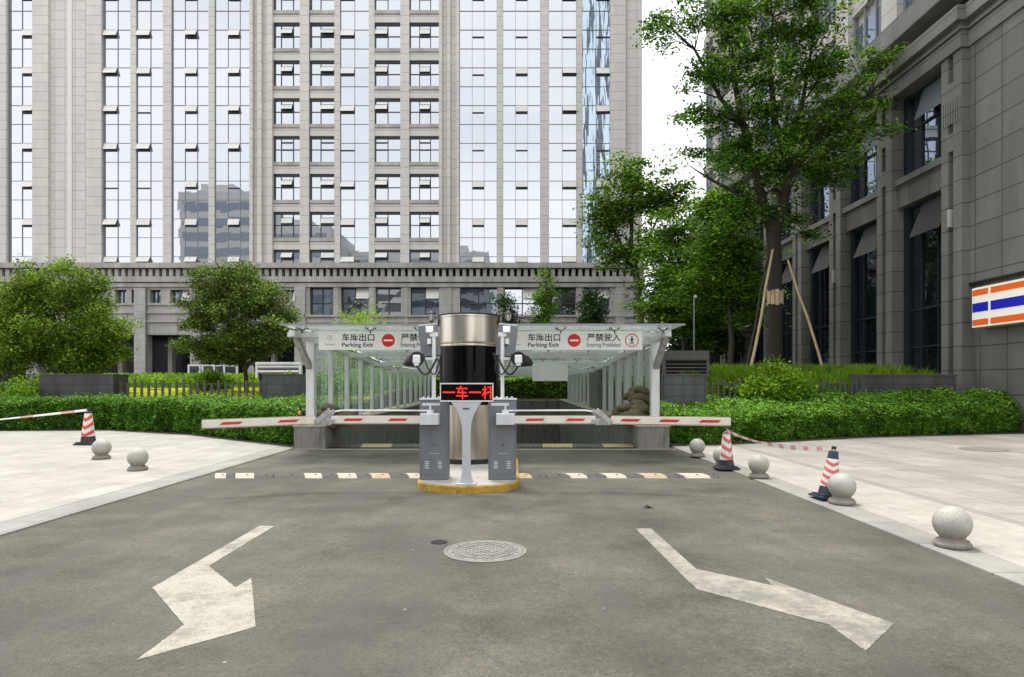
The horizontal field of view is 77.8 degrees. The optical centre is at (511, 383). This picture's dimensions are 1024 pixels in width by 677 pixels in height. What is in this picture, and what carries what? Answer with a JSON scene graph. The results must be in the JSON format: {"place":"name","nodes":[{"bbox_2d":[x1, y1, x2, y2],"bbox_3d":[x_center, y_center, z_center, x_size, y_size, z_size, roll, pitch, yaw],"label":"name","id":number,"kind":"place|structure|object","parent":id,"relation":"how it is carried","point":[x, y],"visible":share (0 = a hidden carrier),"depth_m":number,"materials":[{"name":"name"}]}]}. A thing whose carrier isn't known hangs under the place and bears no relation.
{"place":"outdoors","nodes":[
{"label":"outdoors","id":0,"kind":"place"},
{"bbox_2d":[0,430,280,522],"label":"pavement","id":1,"kind":"structure","parent":0,"point":[40,471],"depth_m":11.81,"materials":[{"name":"stone"}]},
{"bbox_2d":[73,408,95,444],"bbox_3d":[-10.223,1.029,15.305,0.478,0.882,0.478,0,0,0],"label":"traffic cone","id":2,"kind":"object","parent":1,"relation":"on","point":[88,436],"visible":0.95,"depth_m":15.21,"materials":[{"name":"plastic"}]},
{"bbox_2d":[127,448,148,470],"bbox_3d":[-6.361,1.280,10.782,0.325,0.380,0.325,0,0,-18],"label":"stone bollard","id":3,"kind":"object","parent":1,"relation":"on","point":[137,459],"visible":1,"depth_m":10.67,"materials":[{"name":"stone"}]},
{"bbox_2d":[6,384,426,409],"bbox_3d":[-42.505,1.025,39.900,74.990,1.950,34.200,0,0,0],"label":"raised lawn bed","id":4,"kind":"object","parent":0,"point":[376,402],"visible":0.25,"depth_m":27.05,"materials":[{"name":"plant"}]},
{"bbox_2d":[0,381,39,396],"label":"creeping plants","id":5,"kind":"object","parent":4,"relation":"on","point":[22,391],"visible":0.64,"depth_m":22.08,"materials":[{"name":"green plant"}]},
{"bbox_2d":[0,253,148,383],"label":"round tree","id":6,"kind":"object","parent":4,"relation":"on","point":[84,347],"visible":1,"depth_m":23.74,"materials":[{"name":"green plant"}]},
{"bbox_2d":[6,371,395,387],"bbox_3d":[-15.005,-0.157,33.991,18.201,1.051,8.208,0,0,0],"label":"shrub bed","id":7,"kind":"object","parent":4,"relation":"on","point":[145,377],"visible":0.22,"depth_m":30.78,"materials":[{"name":"green plant"}]},
{"bbox_2d":[8,386,402,399],"bbox_3d":[-13.598,0.375,26.946,16.930,0.522,8.245,0,0,0],"label":"ground cover","id":8,"kind":"object","parent":4,"relation":"on","point":[200,392],"visible":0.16,"depth_m":25.68,"materials":[{"name":"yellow plant"}]},
{"bbox_2d":[179,367,236,390],"bbox_3d":[-12.863,-0.048,27.113,2.438,1.320,1.504,0,0,0],"label":"shrub","id":9,"kind":"object","parent":4,"relation":"on","point":[213,377],"visible":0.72,"depth_m":26.87,"materials":[{"name":"green plant"}]},
{"bbox_2d":[165,258,307,391],"bbox_3d":[-11.153,-2.230,25.900,5.345,5.718,4.921,0,0,28],"label":"round tree","id":10,"kind":"object","parent":4,"relation":"on","point":[244,289],"visible":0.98,"depth_m":25.14,"materials":[{"name":"green plant"}]},
{"bbox_2d":[255,362,305,379],"bbox_3d":[-9.040,-0.100,25.250,1.764,1.466,1.500,0,0,0],"label":"ventilation shaft","id":11,"kind":"object","parent":4,"relation":"on","point":[278,367],"visible":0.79,"depth_m":24.54,"materials":[{"name":"white metal"}]},
{"bbox_2d":[285,367,422,396],"bbox_3d":[-6.899,-0.155,30.252,3.576,1.506,13.652,0,0,0],"label":"shrub bed","id":12,"kind":"object","parent":4,"relation":"on","point":[322,386],"visible":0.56,"depth_m":24.95,"materials":[{"name":"green plant"}]},
{"bbox_2d":[321,298,406,370],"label":"shrub","id":13,"kind":"object","parent":4,"relation":"on","point":[353,363],"visible":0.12,"depth_m":41.26,"materials":[{"name":"green plant"}]},
{"bbox_2d":[0,0,647,383],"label":"office tower","id":14,"kind":"structure","parent":0,"point":[413,161],"depth_m":60.25,"materials":[{"name":"stone"}]},
{"bbox_2d":[274,23,299,47],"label":"window","id":15,"kind":"structure","parent":14,"relation":"in","point":[286,35],"depth_m":60.36,"materials":[{"name":"clear glass"}]},
{"bbox_2d":[274,61,299,85],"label":"window","id":16,"kind":"structure","parent":14,"relation":"in","point":[286,73],"depth_m":60.36,"materials":[{"name":"clear glass"}]},
{"bbox_2d":[274,99,299,123],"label":"window","id":17,"kind":"structure","parent":14,"relation":"in","point":[286,111],"depth_m":60.36,"materials":[{"name":"clear glass"}]},
{"bbox_2d":[274,137,299,161],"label":"window","id":18,"kind":"structure","parent":14,"relation":"in","point":[286,149],"depth_m":60.36,"materials":[{"name":"clear glass"}]},
{"bbox_2d":[274,174,299,199],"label":"window","id":19,"kind":"structure","parent":14,"relation":"in","point":[286,186],"depth_m":60.36,"materials":[{"name":"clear glass"}]},
{"bbox_2d":[274,212,299,237],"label":"window","id":20,"kind":"structure","parent":14,"relation":"in","point":[286,224],"depth_m":60.36,"materials":[{"name":"clear glass"}]},
{"bbox_2d":[311,288,332,314],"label":"window","id":21,"kind":"structure","parent":14,"relation":"in","point":[321,298],"depth_m":59.29,"materials":[{"name":"clear"}]},
{"bbox_2d":[311,23,333,47],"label":"window","id":22,"kind":"structure","parent":14,"relation":"in","point":[322,34],"depth_m":60.36,"materials":[{"name":"clear glass"}]},
{"bbox_2d":[311,61,333,85],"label":"window","id":23,"kind":"structure","parent":14,"relation":"in","point":[322,72],"depth_m":60.36,"materials":[{"name":"clear glass"}]},
{"bbox_2d":[311,99,333,123],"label":"window","id":24,"kind":"structure","parent":14,"relation":"in","point":[322,110],"depth_m":60.36,"materials":[{"name":"clear glass"}]},
{"bbox_2d":[311,137,333,161],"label":"window","id":25,"kind":"structure","parent":14,"relation":"in","point":[322,148],"depth_m":60.36,"materials":[{"name":"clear glass"}]},
{"bbox_2d":[311,174,333,199],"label":"window","id":26,"kind":"structure","parent":14,"relation":"in","point":[322,185],"depth_m":60.36,"materials":[{"name":"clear glass"}]},
{"bbox_2d":[311,212,333,237],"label":"window","id":27,"kind":"structure","parent":14,"relation":"in","point":[322,223],"depth_m":60.36,"materials":[{"name":"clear glass"}]},
{"bbox_2d":[342,288,368,314],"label":"window","id":28,"kind":"structure","parent":14,"relation":"in","point":[360,295],"depth_m":59.31,"materials":[{"name":"clear"}]},
{"bbox_2d":[375,23,399,47],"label":"window","id":29,"kind":"structure","parent":14,"relation":"in","point":[387,35],"depth_m":60.36,"materials":[{"name":"clear glass"}]},
{"bbox_2d":[375,61,399,85],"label":"window","id":30,"kind":"structure","parent":14,"relation":"in","point":[387,73],"depth_m":60.36,"materials":[{"name":"clear glass"}]},
{"bbox_2d":[375,99,399,123],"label":"window","id":31,"kind":"structure","parent":14,"relation":"in","point":[387,111],"depth_m":60.36,"materials":[{"name":"clear glass"}]},
{"bbox_2d":[375,137,399,161],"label":"window","id":32,"kind":"structure","parent":14,"relation":"in","point":[387,149],"depth_m":60.36,"materials":[{"name":"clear glass"}]},
{"bbox_2d":[375,174,399,199],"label":"window","id":33,"kind":"structure","parent":14,"relation":"in","point":[387,186],"depth_m":60.36,"materials":[{"name":"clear glass"}]},
{"bbox_2d":[375,212,399,237],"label":"window","id":34,"kind":"structure","parent":14,"relation":"in","point":[387,224],"depth_m":60.36,"materials":[{"name":"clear glass"}]},
{"bbox_2d":[377,288,400,314],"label":"window","id":35,"kind":"structure","parent":14,"relation":"in","point":[389,298],"depth_m":59.31,"materials":[{"name":"clear glass"}]},
{"bbox_2d":[410,23,438,47],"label":"window","id":36,"kind":"structure","parent":14,"relation":"in","point":[422,35],"depth_m":60.36,"materials":[{"name":"clear glass"}]},
{"bbox_2d":[410,61,438,85],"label":"window","id":37,"kind":"structure","parent":14,"relation":"in","point":[422,73],"depth_m":60.36,"materials":[{"name":"clear glass"}]},
{"bbox_2d":[410,99,438,123],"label":"window","id":38,"kind":"structure","parent":14,"relation":"in","point":[422,111],"depth_m":60.36,"materials":[{"name":"clear glass"}]},
{"bbox_2d":[410,137,438,161],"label":"window","id":39,"kind":"structure","parent":14,"relation":"in","point":[422,149],"depth_m":60.36,"materials":[{"name":"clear glass"}]},
{"bbox_2d":[410,174,438,199],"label":"window","id":40,"kind":"structure","parent":14,"relation":"in","point":[422,186],"depth_m":60.36,"materials":[{"name":"clear glass"}]},
{"bbox_2d":[410,212,438,237],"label":"window","id":41,"kind":"structure","parent":14,"relation":"in","point":[422,224],"depth_m":60.36,"materials":[{"name":"clear glass"}]},
{"bbox_2d":[411,288,438,314],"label":"window","id":42,"kind":"structure","parent":14,"relation":"in","point":[422,299],"depth_m":59.31,"materials":[{"name":"clear"}]},
{"bbox_2d":[460,288,496,313],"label":"window","id":43,"kind":"structure","parent":14,"relation":"in","point":[471,299],"depth_m":59.29,"materials":[{"name":"clear"}]},
{"bbox_2d":[504,288,539,314],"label":"window","id":44,"kind":"structure","parent":14,"relation":"in","point":[527,292],"depth_m":59.29,"materials":[{"name":"clear glass"}]},
{"bbox_2d":[549,288,575,314],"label":"window","id":45,"kind":"structure","parent":14,"relation":"in","point":[567,296],"depth_m":59.29,"materials":[{"name":"clear"}]},
{"bbox_2d":[417,458,518,493],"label":"traffic island","id":46,"kind":"structure","parent":0,"point":[479,474],"depth_m":8.87,"materials":[{"name":"yellow paint"}]},
{"bbox_2d":[202,396,449,479],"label":"barrier gate","id":47,"kind":"structure","parent":46,"relation":"on","point":[432,419],"depth_m":9.01,"materials":[{"name":"metal"}]},
{"bbox_2d":[403,323,441,397],"bbox_3d":[-1.297,-0.350,9.335,0.581,1.134,0.510,0,0,0],"label":"camera pole","id":48,"kind":"object","parent":47,"relation":"on","point":[429,341],"visible":1,"depth_m":9.29,"materials":[{"name":"metal"}]},
{"bbox_2d":[421,425,445,474],"bbox_3d":[-1.131,0.958,9.143,0.357,0.709,0.015,0,0,0],"label":"door","id":49,"kind":"structure","parent":47,"relation":"in","point":[430,434],"depth_m":9.14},
{"bbox_2d":[440,383,492,484],"bbox_3d":[-0.626,0.689,8.785,0.735,1.396,0.250,0,0,0],"label":"led display","id":50,"kind":"object","parent":46,"relation":"on","point":[465,399],"visible":1,"depth_m":8.75,"materials":[{"name":"paint"}]},
{"bbox_2d":[438,312,500,464],"bbox_3d":[-0.765,0.069,11.400,1.134,2.637,1.134,0,0,0],"label":"round booth","id":51,"kind":"object","parent":46,"relation":"on","point":[468,343],"visible":0.66,"depth_m":10.91,"materials":[{"name":"black glass"}]},
{"bbox_2d":[488,396,730,479],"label":"barrier gate","id":52,"kind":"structure","parent":46,"relation":"on","point":[504,419],"depth_m":8.97,"materials":[{"name":"metal"}]},
{"bbox_2d":[490,425,514,474],"bbox_3d":[-0.139,0.958,9.143,0.357,0.709,0.015,0,0,0],"label":"door","id":53,"kind":"structure","parent":52,"relation":"in","point":[499,434],"depth_m":9.14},
{"bbox_2d":[493,323,532,397],"bbox_3d":[0.015,-0.350,9.335,0.588,1.134,0.510,0,0,0],"label":"camera pole","id":54,"kind":"object","parent":52,"relation":"on","point":[506,342],"visible":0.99,"depth_m":9.30,"materials":[{"name":"metal"}]},
{"bbox_2d":[0,449,1023,676],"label":"road","id":55,"kind":"structure","parent":0,"point":[357,577],"depth_m":4.79,"materials":[{"name":"asphalt"}]},
{"bbox_2d":[137,526,273,659],"bbox_3d":[-2.360,1.494,5.037,0.771,0.003,3.269,0,0,-18],"label":"road arrow","id":56,"kind":"object","parent":55,"relation":"on","point":[202,600],"visible":1,"depth_m":4.33,"materials":[{"name":"white paint"}]},
{"bbox_2d":[215,473,419,477],"bbox_3d":[-3.140,1.470,10.210,3.432,0.051,0.380,0,0,0],"label":"speed bump","id":57,"kind":"object","parent":55,"relation":"on","point":[320,475],"visible":0.99,"depth_m":10.07,"materials":[{"name":"rubber"}]},
{"bbox_2d":[443,540,526,562],"bbox_3d":[-0.240,1.488,5.660,0.740,0.015,0.740,0,0,0],"label":"manhole cover","id":58,"kind":"object","parent":55,"relation":"on","point":[485,551],"visible":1,"depth_m":5.61,"materials":[{"name":"metal"}]},
{"bbox_2d":[519,473,719,477],"bbox_3d":[1.630,1.470,10.210,3.332,0.051,0.380,0,0,0],"label":"speed bump","id":59,"kind":"object","parent":55,"relation":"on","point":[616,475],"visible":0.99,"depth_m":10.07,"materials":[{"name":"rubber"}]},
{"bbox_2d":[713,428,739,469],"bbox_3d":[3.704,1.121,10.959,0.378,0.697,0.378,0,0,0],"label":"traffic cone","id":60,"kind":"object","parent":55,"relation":"on","point":[726,461],"visible":1,"depth_m":10.88,"materials":[{"name":"plastic"}]},
{"bbox_2d":[636,528,894,650],"bbox_3d":[1.589,1.494,5.025,0.747,0.003,3.046,0,0,-20],"label":"road arrow","id":61,"kind":"object","parent":55,"relation":"on","point":[864,631],"visible":1,"depth_m":4.40,"materials":[{"name":"white paint"}]},
{"bbox_2d":[517,398,567,399],"bbox_3d":[-0.695,0.950,47.675,8.630,2.100,18.650,0,0,0],"label":"raised lawn bed","id":62,"kind":"object","parent":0,"point":[542,399],"visible":0.12,"depth_m":38.48,"materials":[{"name":"plant"}]},
{"bbox_2d":[485,291,527,323],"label":"evergreen tree","id":63,"kind":"object","parent":62,"relation":"on","point":[508,301],"visible":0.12,"depth_m":45.73,"materials":[{"name":"green plant"}]},
{"bbox_2d":[524,265,560,352],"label":"evergreen tree","id":64,"kind":"object","parent":62,"relation":"on","point":[543,296],"visible":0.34,"depth_m":46.74,"materials":[{"name":"green plant"}]},
{"bbox_2d":[642,0,705,350],"label":"sky","id":65,"kind":"structure","parent":0,"point":[657,80],"materials":[{"name":"white"}]},
{"bbox_2d":[622,378,849,402],"bbox_3d":[8.760,0.850,38.600,10.280,2.300,36.800,0,0,0],"label":"raised lawn bed","id":66,"kind":"object","parent":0,"point":[622,390],"depth_m":20.78,"materials":[{"name":"plant"}]},
{"bbox_2d":[569,284,615,369],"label":"evergreen tree","id":67,"kind":"object","parent":66,"relation":"on","point":[590,310],"visible":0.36,"depth_m":44.66,"materials":[{"name":"green plant"}]},
{"bbox_2d":[560,148,705,352],"bbox_3d":[6.832,-6.439,35.992,8.291,12.883,6.056,0,0,0],"label":"slender tree","id":68,"kind":"object","parent":66,"relation":"on","point":[620,210],"visible":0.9,"depth_m":35.41,"materials":[{"name":"green plant"}]},
{"bbox_2d":[608,196,755,351],"bbox_3d":[8.503,-4.497,31.007,7.456,9.007,6.139,0,0,0],"label":"dense tree","id":69,"kind":"object","parent":66,"relation":"on","point":[673,233],"visible":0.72,"depth_m":30.50,"materials":[{"name":"green plant"}]},
{"bbox_2d":[660,351,708,378],"bbox_3d":[5.665,-0.190,21.600,1.483,1.762,2.000,0,0,0],"label":"ventilation shaft","id":70,"kind":"object","parent":66,"relation":"on","point":[681,361],"visible":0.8,"depth_m":20.64,"materials":[{"name":"metal"}]},
{"bbox_2d":[612,210,763,365],"bbox_3d":[12.491,-5.591,40.090,11.707,11.196,8.304,0,0,0],"label":"dense tree","id":71,"kind":"object","parent":66,"relation":"on","point":[719,337],"visible":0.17,"depth_m":39.42,"materials":[{"name":"green plant"}]},
{"bbox_2d":[655,176,805,365],"bbox_3d":[9.185,-4.372,27.462,5.968,8.757,5.270,0,0,0],"label":"dense tree","id":72,"kind":"object","parent":66,"relation":"on","point":[713,280],"visible":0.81,"depth_m":27.07,"materials":[{"name":"green plant"}]},
{"bbox_2d":[630,0,921,362],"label":"propped tree","id":73,"kind":"object","parent":66,"relation":"on","point":[787,137],"visible":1,"depth_m":23.63,"materials":[{"name":"green plant"}]},
{"bbox_2d":[622,362,941,393],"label":"tall grass","id":74,"kind":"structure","parent":0,"point":[819,373],"depth_m":20.99,"materials":[{"name":"green plant"}]},
{"bbox_2d":[687,445,1023,566],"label":"pavement band","id":75,"kind":"object","parent":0,"point":[1000,539],"depth_m":7.46,"materials":[{"name":"stone"}]},
{"bbox_2d":[808,446,838,499],"bbox_3d":[4.079,1.135,8.108,0.367,0.676,0.367,8,-2,0],"label":"traffic cone","id":76,"kind":"object","parent":75,"relation":"on","point":[831,467],"visible":0.7,"depth_m":8.05,"materials":[{"name":"plastic"}]},
{"bbox_2d":[732,434,1023,526],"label":"pavement","id":77,"kind":"structure","parent":0,"point":[944,470],"depth_m":11.39,"materials":[{"name":"stone"}]},
{"label":"ground","id":78,"kind":"structure","parent":0,"visible":0},
{"bbox_2d":[39,374,128,397],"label":"planter wall","id":79,"kind":"structure","parent":78,"relation":"on","point":[59,385],"depth_m":22.40,"materials":[{"name":"stone"}]},
{"bbox_2d":[0,446,293,536],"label":"pavement border","id":80,"kind":"object","parent":78,"relation":"on","point":[26,522],"visible":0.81,"depth_m":8.28,"materials":[{"name":"stone"}]},
{"bbox_2d":[0,429,293,446],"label":"planting bed","id":81,"kind":"object","parent":78,"relation":"on","point":[262,442],"visible":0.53,"depth_m":18.42,"materials":[{"name":"soil"}]},
{"bbox_2d":[0,391,367,444],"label":"clipped hedge","id":82,"kind":"object","parent":81,"relation":"on","point":[172,413],"visible":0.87,"depth_m":19.39,"materials":[{"name":"green plant"}]},
{"bbox_2d":[119,379,261,398],"bbox_3d":[-11.456,0.421,22.712,5.172,1.167,0.065,0,0,0],"label":"picket fence","id":83,"kind":"object","parent":78,"relation":"on","point":[183,383],"visible":0.49,"depth_m":22.68,"materials":[{"name":"metal"}]},
{"bbox_2d":[261,374,305,398],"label":"planter wall","id":84,"kind":"structure","parent":78,"relation":"on","point":[279,385],"depth_m":22.40,"materials":[{"name":"stone"}]},
{"bbox_2d":[293,401,419,448],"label":"ramp wall","id":85,"kind":"structure","parent":78,"relation":"on","point":[315,436],"depth_m":18.45,"materials":[{"name":"concrete"}]},
{"bbox_2d":[418,376,567,398],"bbox_3d":[-0.504,0.450,39.446,11.142,2.103,1.769,0,0,0],"label":"clipped hedge","id":86,"kind":"object","parent":78,"relation":"on","point":[519,387],"visible":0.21,"depth_m":38.86,"materials":[{"name":"green plant"}]},
{"bbox_2d":[516,400,559,443],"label":"end wall","id":87,"kind":"structure","parent":78,"relation":"on","point":[537,433],"depth_m":38.00,"materials":[{"name":"concrete"}]},
{"bbox_2d":[560,400,669,448],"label":"ramp wall","id":88,"kind":"structure","parent":78,"relation":"on","point":[646,436],"depth_m":19.20,"materials":[{"name":"concrete"}]},
{"bbox_2d":[279,324,684,424],"bbox_3d":[-0.690,-0.117,25.295,8.260,2.145,25.410,0,0,0],"label":"garage canopy","id":89,"kind":"object","parent":88,"relation":"on","point":[592,384],"visible":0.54,"depth_m":17.71,"materials":[{"name":"white metal"}]},
{"bbox_2d":[319,330,420,349],"bbox_3d":[-2.658,-0.939,13.571,2.950,0.442,0.058,0,0,0],"label":"parking banner","id":90,"kind":"object","parent":89,"relation":"hanging from","point":[368,340],"visible":0.74,"depth_m":13.55,"materials":[{"name":"white"}]},
{"bbox_2d":[532,358,567,380],"bbox_3d":[1.218,-0.448,20.315,1.137,0.734,0.030,0,0,0],"label":"blank board","id":91,"kind":"object","parent":89,"relation":"hanging from","point":[549,371],"visible":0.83,"depth_m":20.30,"materials":[{"name":"paint"}]},
{"bbox_2d":[516,330,641,349],"bbox_3d":[1.312,-0.939,13.571,2.950,0.442,0.058,0,0,0],"label":"parking banner","id":92,"kind":"object","parent":89,"relation":"hanging from","point":[579,340],"visible":1,"depth_m":13.55,"materials":[{"name":"white"}]},
{"bbox_2d":[660,374,706,407],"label":"planter wall","id":93,"kind":"structure","parent":78,"relation":"on","point":[676,388],"depth_m":18.40,"materials":[{"name":"stone"}]},
{"bbox_2d":[669,432,1023,446],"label":"planting bed","id":94,"kind":"object","parent":78,"relation":"on","point":[750,442],"visible":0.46,"depth_m":16.99,"materials":[{"name":"soil"}]},
{"bbox_2d":[730,356,818,403],"bbox_3d":[7.964,0.036,19.206,2.534,1.851,1.793,0,0,0],"label":"shrub","id":95,"kind":"object","parent":94,"relation":"on","point":[772,385],"visible":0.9,"depth_m":19.01,"materials":[{"name":"green plant"}]},
{"bbox_2d":[706,378,857,400],"bbox_3d":[8.377,0.361,19.712,4.728,1.058,0.065,0,0,0],"label":"picket fence","id":96,"kind":"object","parent":94,"relation":"on","point":[845,383],"visible":0.31,"depth_m":19.68,"materials":[{"name":"metal"}]},
{"bbox_2d":[660,383,1022,443],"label":"clipped hedge","id":97,"kind":"object","parent":94,"relation":"on","point":[915,411],"visible":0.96,"depth_m":17.72,"materials":[{"name":"green plant"}]},
{"bbox_2d":[672,446,1023,587],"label":"pavement border","id":98,"kind":"object","parent":78,"relation":"on","point":[998,568],"visible":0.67,"depth_m":6.36,"materials":[{"name":"stone"}]},
{"bbox_2d":[827,473,856,505],"bbox_3d":[4.049,1.284,7.786,0.319,0.373,0.319,0,0,27],"label":"stone bollard","id":99,"kind":"object","parent":98,"relation":"on","point":[842,487],"visible":1,"depth_m":7.68,"materials":[{"name":"stone"}]},
{"bbox_2d":[932,506,972,549],"bbox_3d":[3.984,1.289,5.741,0.310,0.362,0.310,0,0,0],"label":"stone bollard","id":100,"kind":"object","parent":98,"relation":"on","point":[952,526],"visible":1,"depth_m":5.64,"materials":[{"name":"stone"}]},
{"bbox_2d":[677,0,1023,431],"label":"granite building","id":101,"kind":"structure","parent":78,"relation":"on","point":[905,262],"depth_m":23.66,"materials":[{"name":"stone"}]},
{"bbox_2d":[782,259,792,366],"bbox_3d":[15.074,-3.535,34.775,0.752,6.510,2.850,0,0,0],"label":"window","id":102,"kind":"structure","parent":101,"relation":"in","point":[787,318],"depth_m":35.21,"materials":[{"name":"clear glass"}]},
{"bbox_2d":[810,243,828,364],"bbox_3d":[15.074,-3.535,30.925,0.752,6.510,2.850,0,0,0],"label":"window","id":103,"kind":"structure","parent":101,"relation":"in","point":[819,257],"depth_m":31.42,"materials":[{"name":"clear glass"}]},
{"bbox_2d":[810,160,828,225],"bbox_3d":[15.174,-9.425,30.925,0.552,3.150,2.850,0,0,0],"label":"window","id":104,"kind":"structure","parent":101,"relation":"in","point":[825,198],"depth_m":31.65,"materials":[{"name":"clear glass"}]},
{"bbox_2d":[851,222,876,366],"bbox_3d":[15.074,-3.535,27.075,0.752,6.510,2.850,0,0,0],"label":"window","id":105,"kind":"structure","parent":101,"relation":"in","point":[864,240],"depth_m":27.52,"materials":[{"name":"black glass"}]},
{"bbox_2d":[851,123,876,203],"bbox_3d":[15.174,-9.425,27.075,0.552,3.150,2.850,0,0,0],"label":"window","id":106,"kind":"structure","parent":101,"relation":"in","point":[857,193],"depth_m":27.46,"materials":[{"name":"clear glass"}]},
{"bbox_2d":[904,193,940,373],"bbox_3d":[15.074,-3.535,23.225,0.752,6.510,2.850,0,0,0],"label":"window","id":107,"kind":"structure","parent":101,"relation":"in","point":[922,220],"depth_m":23.60,"materials":[{"name":"black glass"}]},
{"bbox_2d":[904,75,940,175],"bbox_3d":[15.174,-9.425,23.225,0.552,3.150,2.850,0,0,0],"label":"window","id":108,"kind":"structure","parent":101,"relation":"in","point":[922,146],"depth_m":23.54,"materials":[{"name":"grey glass"}]},
{"bbox_2d":[972,278,1023,328],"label":"striped sign","id":109,"kind":"object","parent":101,"relation":"attached to","point":[1001,304],"visible":1,"depth_m":19.16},
{"bbox_2d":[850,374,957,396],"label":"planter wall","id":110,"kind":"structure","parent":78,"relation":"on","point":[870,383],"depth_m":19.60,"materials":[{"name":"stone"}]},
{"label":"ramp","id":111,"kind":"structure","parent":0,"visible":0},
{"bbox_2d":[331,444,632,446],"bbox_3d":[-0.702,1.495,15.120,7.096,0.130,0.600,0,0,0],"label":"ramp hump","id":112,"kind":"object","parent":111,"relation":"on","point":[517,445],"visible":0.55,"depth_m":14.92,"materials":[{"name":"black paint"}]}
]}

